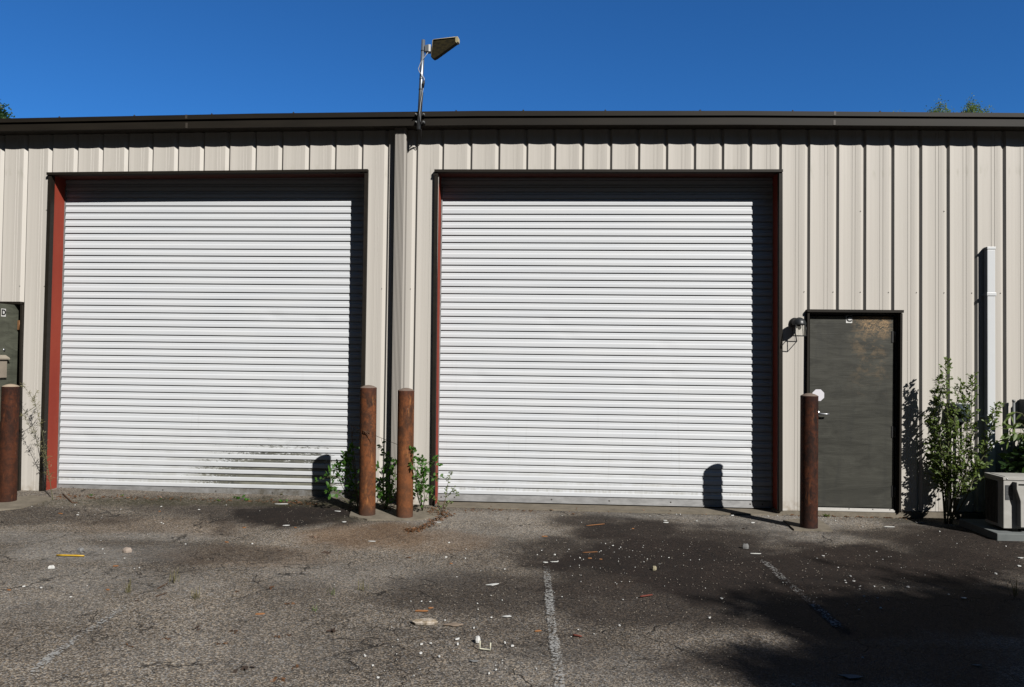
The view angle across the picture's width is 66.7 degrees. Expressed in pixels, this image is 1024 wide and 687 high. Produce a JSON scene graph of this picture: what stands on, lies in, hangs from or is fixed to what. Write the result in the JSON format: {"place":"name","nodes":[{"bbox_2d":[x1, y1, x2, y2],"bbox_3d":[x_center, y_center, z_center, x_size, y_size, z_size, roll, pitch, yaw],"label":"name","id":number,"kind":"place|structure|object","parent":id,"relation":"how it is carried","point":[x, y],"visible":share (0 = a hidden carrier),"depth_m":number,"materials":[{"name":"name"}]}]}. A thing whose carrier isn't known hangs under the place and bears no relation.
{"place":"outdoors","nodes":[
{"label":"outdoors","id":0,"kind":"place"},
{"bbox_2d":[0,484,1023,686],"bbox_3d":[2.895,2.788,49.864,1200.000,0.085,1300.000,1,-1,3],"label":"ground","id":1,"kind":"structure","parent":0,"point":[142,519],"depth_m":5.37,"materials":[{"name":"grey asphalt"}]},
{"bbox_2d":[0,102,14,118],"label":"broadleaf tree","id":2,"kind":"object","parent":1,"relation":"on","point":[4,114],"visible":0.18,"depth_m":41.94,"materials":[{"name":"green plant"}]},
{"bbox_2d":[0,495,51,510],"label":"concrete collar","id":3,"kind":"object","parent":1,"relation":"on","point":[20,502],"visible":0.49,"depth_m":8.21,"materials":[{"name":"beige concrete"}]},
{"bbox_2d":[0,384,19,501],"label":"bollard","id":4,"kind":"object","parent":3,"relation":"in","point":[9,419],"visible":0.89,"depth_m":8.24,"materials":[{"name":"metal"}]},
{"bbox_2d":[20,383,54,498],"bbox_3d":[-5.201,1.068,8.665,0.641,1.264,0.229,0,-1,24],"label":"dry weed","id":5,"kind":"object","parent":1,"relation":"on","point":[45,454],"visible":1,"depth_m":8.70,"materials":[{"name":"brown plant"}]},
{"bbox_2d":[56,554,84,556],"bbox_3d":[-3.587,1.721,6.318,0.231,0.015,0.015,1,-1,3],"label":"plastic stick","id":6,"kind":"object","parent":1,"relation":"on","point":[68,555],"visible":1,"depth_m":6.31,"materials":[{"name":"yellow plastic"}]},
{"bbox_2d":[31,605,125,673],"bbox_3d":[-2.490,1.692,4.507,0.111,0.001,1.306,1,-1,-4],"label":"parking line","id":7,"kind":"object","parent":1,"relation":"on","point":[52,653],"visible":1,"depth_m":4.23,"materials":[{"name":"white paint"}]},
{"bbox_2d":[122,547,131,552],"bbox_3d":[-3.202,1.718,6.473,0.065,0.040,0.052,0,-2,30],"label":"stone","id":8,"kind":"object","parent":1,"relation":"on","point":[127,550],"visible":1,"depth_m":6.46,"materials":[{"name":"beige stone"}]},
{"bbox_2d":[124,578,130,592],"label":"grass tuft","id":9,"kind":"object","parent":1,"relation":"on","point":[128,588],"visible":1,"depth_m":5.37,"materials":[{"name":"green plant"}]},
{"bbox_2d":[169,566,178,583],"bbox_3d":[-2.446,1.668,5.622,0.078,0.133,0.066,2,-2,-31],"label":"grass tuft","id":10,"kind":"object","parent":1,"relation":"on","point":[174,577],"visible":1,"depth_m":5.61,"materials":[{"name":"green plant"}]},
{"bbox_2d":[54,492,319,505],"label":"leaf litter","id":11,"kind":"object","parent":1,"relation":"on","point":[183,498],"visible":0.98,"depth_m":8.60,"materials":[{"name":"brown plant"}]},
{"bbox_2d":[194,584,199,598],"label":"grass tuft","id":12,"kind":"object","parent":1,"relation":"on","point":[195,594],"visible":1,"depth_m":5.25,"materials":[{"name":"green plant"}]},
{"bbox_2d":[233,661,253,672],"bbox_3d":[-1.398,1.687,4.065,0.074,0.063,0.137,0,-2,28],"label":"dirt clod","id":13,"kind":"object","parent":1,"relation":"on","point":[242,668],"visible":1,"depth_m":4.07,"materials":[{"name":"brown soil"}]},
{"bbox_2d":[270,677,285,681],"bbox_3d":[-1.182,1.706,3.942,0.086,0.026,0.064,1,-1,3],"label":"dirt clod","id":14,"kind":"object","parent":1,"relation":"on","point":[275,678],"visible":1,"depth_m":3.94,"materials":[{"name":"brown soil"}]},
{"bbox_2d":[358,578,366,590],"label":"grass tuft","id":15,"kind":"object","parent":1,"relation":"on","point":[362,585],"visible":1,"depth_m":5.47,"materials":[{"name":"green plant"}]},
{"bbox_2d":[347,506,417,511],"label":"leaf litter","id":16,"kind":"object","parent":1,"relation":"on","point":[378,506],"visible":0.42,"depth_m":8.28,"materials":[{"name":"brown plant"}]},
{"bbox_2d":[349,504,441,520],"bbox_3d":[-1.212,1.825,8.210,0.964,0.137,0.781,1,-1,-8],"label":"concrete collar","id":17,"kind":"object","parent":1,"relation":"on","point":[381,514],"visible":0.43,"depth_m":8.03,"materials":[{"name":"beige concrete"}]},
{"bbox_2d":[315,442,358,511],"bbox_3d":[-1.814,1.418,8.322,0.482,0.718,0.484,1,-1,3],"label":"broad weed","id":18,"kind":"object","parent":17,"relation":"on","point":[346,459],"visible":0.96,"depth_m":8.28,"materials":[{"name":"green plant"}]},
{"bbox_2d":[359,385,376,515],"bbox_3d":[-1.490,1.181,8.030,0.172,1.506,0.172,0,-1,3],"label":"bollard","id":19,"kind":"object","parent":17,"relation":"in","point":[367,457],"visible":0.94,"depth_m":7.96,"materials":[{"name":"metal"}]},
{"bbox_2d":[351,426,394,510],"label":"dead twigs","id":20,"kind":"object","parent":17,"relation":"on","point":[354,460],"visible":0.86,"depth_m":8.29,"materials":[{"name":"brown plant"}]},
{"bbox_2d":[376,439,396,508],"bbox_3d":[-1.326,1.406,8.294,0.296,0.754,0.503,1,-1,3],"label":"broad weed","id":21,"kind":"object","parent":17,"relation":"on","point":[389,493],"visible":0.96,"depth_m":8.30,"materials":[{"name":"green plant"}]},
{"bbox_2d":[396,388,413,517],"bbox_3d":[-1.095,1.200,7.981,0.172,1.491,0.172,0,-1,3],"label":"bollard","id":22,"kind":"object","parent":17,"relation":"in","point":[405,440],"visible":0.86,"depth_m":7.91,"materials":[{"name":"metal"}]},
{"bbox_2d":[408,445,443,510],"bbox_3d":[-1.002,1.415,8.122,0.451,0.753,0.482,0,-2,37],"label":"broad weed","id":23,"kind":"object","parent":17,"relation":"on","point":[419,487],"visible":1,"depth_m":8.15,"materials":[{"name":"green plant"}]},
{"bbox_2d":[412,618,437,624],"bbox_3d":[-0.540,1.720,4.820,0.166,0.026,0.080,1,-1,3],"label":"rubble","id":24,"kind":"object","parent":1,"relation":"on","point":[425,621],"visible":1,"depth_m":4.80,"materials":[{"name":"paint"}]},
{"bbox_2d":[404,512,449,533],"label":"leaf litter","id":25,"kind":"object","parent":1,"relation":"on","point":[423,527],"visible":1,"depth_m":7.57,"materials":[{"name":"brown plant"}]},
{"bbox_2d":[425,507,454,516],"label":"leaf litter","id":26,"kind":"object","parent":1,"relation":"on","point":[444,512],"visible":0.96,"depth_m":8.17,"materials":[{"name":"brown plant"}]},
{"bbox_2d":[431,472,458,514],"bbox_3d":[-0.709,1.591,8.320,0.268,0.426,0.239,2,-2,-41],"label":"slim weed","id":27,"kind":"object","parent":1,"relation":"on","point":[456,492],"visible":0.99,"depth_m":8.34,"materials":[{"name":"green plant"}]},
{"bbox_2d":[443,622,463,626],"bbox_3d":[-0.359,1.731,4.797,0.120,0.009,0.063,0,-1,21],"label":"rubble","id":28,"kind":"object","parent":1,"relation":"on","point":[454,624],"visible":1,"depth_m":4.79,"materials":[{"name":"beige stone"}]},
{"bbox_2d":[475,635,480,642],"bbox_3d":[-0.197,1.713,4.512,0.032,0.035,0.038,0,-1,24],"label":"pebble ball","id":29,"kind":"object","parent":1,"relation":"on","point":[477,639],"visible":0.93,"depth_m":4.50,"materials":[{"name":"white stone"}]},
{"bbox_2d":[479,641,490,649],"bbox_3d":[-0.151,1.704,4.389,0.071,0.048,0.009,0,-1,13],"label":"plastic bracket","id":30,"kind":"object","parent":1,"relation":"on","point":[484,648],"visible":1,"depth_m":4.39,"materials":[{"name":"beige plastic"}]},
{"bbox_2d":[0,110,1023,518],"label":"warehouse","id":31,"kind":"structure","parent":1,"relation":"on","point":[568,310],"depth_m":8.83,"materials":[{"name":"paint"}]},
{"bbox_2d":[0,304,18,412],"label":"entry door","id":32,"kind":"structure","parent":31,"relation":"in","point":[9,313],"depth_m":8.89,"materials":[{"name":"grey paint"}]},
{"bbox_2d":[46,173,364,497],"bbox_3d":[-3.505,-0.172,9.061,3.805,3.915,0.301,1,-1,3],"label":"roll up door","id":33,"kind":"structure","parent":31,"relation":"in","point":[206,330],"depth_m":9.11,"materials":[{"name":"metal"}]},
{"bbox_2d":[408,36,459,149],"bbox_3d":[-0.900,-2.768,8.581,0.675,1.173,0.208,0,-2,32],"label":"antenna mast","id":34,"kind":"object","parent":31,"relation":"attached to","point":[439,48],"visible":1,"depth_m":8.56,"materials":[{"name":"black metal"}]},
{"bbox_2d":[435,174,776,509],"bbox_3d":[1.044,-0.116,8.794,3.904,3.937,0.301,1,-1,3],"label":"roll up door","id":35,"kind":"structure","parent":31,"relation":"in","point":[605,338],"depth_m":8.84,"materials":[{"name":"metal"}]},
{"bbox_2d":[789,317,806,335],"bbox_3d":[3.094,-0.181,8.397,0.144,0.206,0.187,1,-1,3],"label":"wall lantern","id":36,"kind":"object","parent":31,"relation":"attached to","point":[798,322],"depth_m":8.34,"materials":[{"name":"black metal"}]},
{"bbox_2d":[807,312,898,511],"bbox_3d":[3.700,0.730,8.477,1.026,2.204,0.153,1,-1,3],"label":"entry door","id":37,"kind":"structure","parent":31,"relation":"in","point":[853,360],"depth_m":8.46,"materials":[{"name":"grey paint"}]},
{"bbox_2d":[950,403,969,512],"bbox_3d":[4.784,1.220,8.280,0.170,1.167,0.153,1,-1,3],"label":"utility box","id":38,"kind":"object","parent":31,"relation":"attached to","point":[959,414],"visible":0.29,"depth_m":8.29,"materials":[{"name":"metal"}]},
{"bbox_2d":[980,247,996,499],"bbox_3d":[5.093,0.321,8.324,0.137,2.714,0.080,1,-1,3],"label":"pipe cover","id":39,"kind":"object","parent":31,"relation":"attached to","point":[989,294],"visible":0.81,"depth_m":8.30,"materials":[{"name":"white plastic"}]},
{"bbox_2d":[1012,400,1015,460],"bbox_3d":[5.339,1.220,8.276,0.031,1.242,0.032,1,-1,3],"label":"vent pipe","id":40,"kind":"object","parent":31,"relation":"attached to","point":[1013,416],"visible":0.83,"depth_m":8.28,"materials":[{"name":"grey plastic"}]},
{"bbox_2d":[1019,399,1023,419],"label":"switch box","id":41,"kind":"object","parent":31,"relation":"attached to","point":[1021,405],"visible":1,"depth_m":8.29,"materials":[{"name":"grey metal"}]},
{"bbox_2d":[0,501,1023,686],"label":"grit","id":42,"kind":"object","parent":1,"relation":"on","point":[479,615],"visible":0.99,"depth_m":4.80,"materials":[{"name":"grey gravel"}]},
{"bbox_2d":[544,571,565,686],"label":"parking line","id":43,"kind":"object","parent":1,"relation":"on","point":[554,631],"visible":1,"depth_m":4.59,"materials":[{"name":"white paint"}]},
{"bbox_2d":[465,506,920,518],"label":"leaf litter","id":44,"kind":"object","parent":1,"relation":"on","point":[725,514],"visible":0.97,"depth_m":8.40,"materials":[{"name":"brown plant"}]},
{"bbox_2d":[742,544,748,548],"bbox_3d":[2.071,1.795,6.894,0.055,0.041,0.043,1,-1,3],"label":"stone","id":45,"kind":"object","parent":1,"relation":"on","point":[745,546],"visible":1,"depth_m":6.88,"materials":[{"name":"white stone"}]},
{"bbox_2d":[763,561,839,626],"bbox_3d":[2.058,1.777,5.661,0.112,0.001,1.942,1,-1,2],"label":"parking line","id":46,"kind":"object","parent":1,"relation":"on","point":[813,604],"visible":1,"depth_m":5.12,"materials":[{"name":"white paint"}]},
{"bbox_2d":[783,519,832,531],"bbox_3d":[3.001,1.894,7.949,0.416,0.118,0.636,1,-1,3],"label":"concrete collar","id":47,"kind":"object","parent":1,"relation":"on","point":[793,524],"visible":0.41,"depth_m":7.79,"materials":[{"name":"beige concrete"}]},
{"bbox_2d":[800,393,818,528],"bbox_3d":[2.966,1.252,7.768,0.172,1.513,0.172,1,-1,3],"label":"bollard","id":48,"kind":"object","parent":1,"relation":"on","point":[808,460],"visible":0.9,"depth_m":7.70,"materials":[{"name":"metal"}]},
{"bbox_2d":[837,674,862,678],"bbox_3d":[1.772,1.741,4.064,0.130,0.005,0.053,1,-1,3],"label":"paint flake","id":49,"kind":"object","parent":1,"relation":"on","point":[850,676],"visible":1,"depth_m":4.06,"materials":[{"name":"grey paint"}]},
{"bbox_2d":[925,95,953,111],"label":"broadleaf tree","id":50,"kind":"object","parent":1,"relation":"on","point":[936,109],"visible":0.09,"depth_m":41.00,"materials":[{"name":"green plant"}]},
{"bbox_2d":[920,357,1004,523],"bbox_3d":[4.646,1.006,8.043,0.772,1.747,0.428,0,-2,31],"label":"leafy bush","id":51,"kind":"object","parent":1,"relation":"on","point":[943,479],"visible":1,"depth_m":8.10,"materials":[{"name":"green plant"}]},
{"bbox_2d":[960,95,994,112],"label":"broadleaf tree","id":52,"kind":"object","parent":1,"relation":"on","point":[973,109],"visible":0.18,"depth_m":40.85,"materials":[{"name":"green plant"}]},
{"bbox_2d":[959,519,1023,540],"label":"equipment pad","id":53,"kind":"object","parent":1,"relation":"on","point":[987,529],"visible":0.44,"depth_m":7.51,"materials":[{"name":"grey concrete"}]},
{"bbox_2d":[984,472,1023,531],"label":"air conditioner","id":54,"kind":"object","parent":53,"relation":"on","point":[1004,500],"visible":1,"depth_m":7.43,"materials":[{"name":"paint"}]},
{"bbox_2d":[998,412,1023,472],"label":"broadleaf shrub","id":55,"kind":"object","parent":1,"relation":"on","point":[1016,465],"visible":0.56,"depth_m":7.96,"materials":[{"name":"green plant"}]},
{"bbox_2d":[0,0,1023,117],"label":"sky","id":56,"kind":"structure","parent":0,"point":[62,58],"materials":[{"name":"blue"}]},
{"bbox_2d":[1006,574,1018,597],"bbox_3d":[3.566,1.715,5.542,0.065,0.190,0.105,1,-1,3],"label":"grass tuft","id":57,"kind":"object","parent":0,"point":[1014,589],"visible":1,"depth_m":5.53,"materials":[{"name":"green plant"}]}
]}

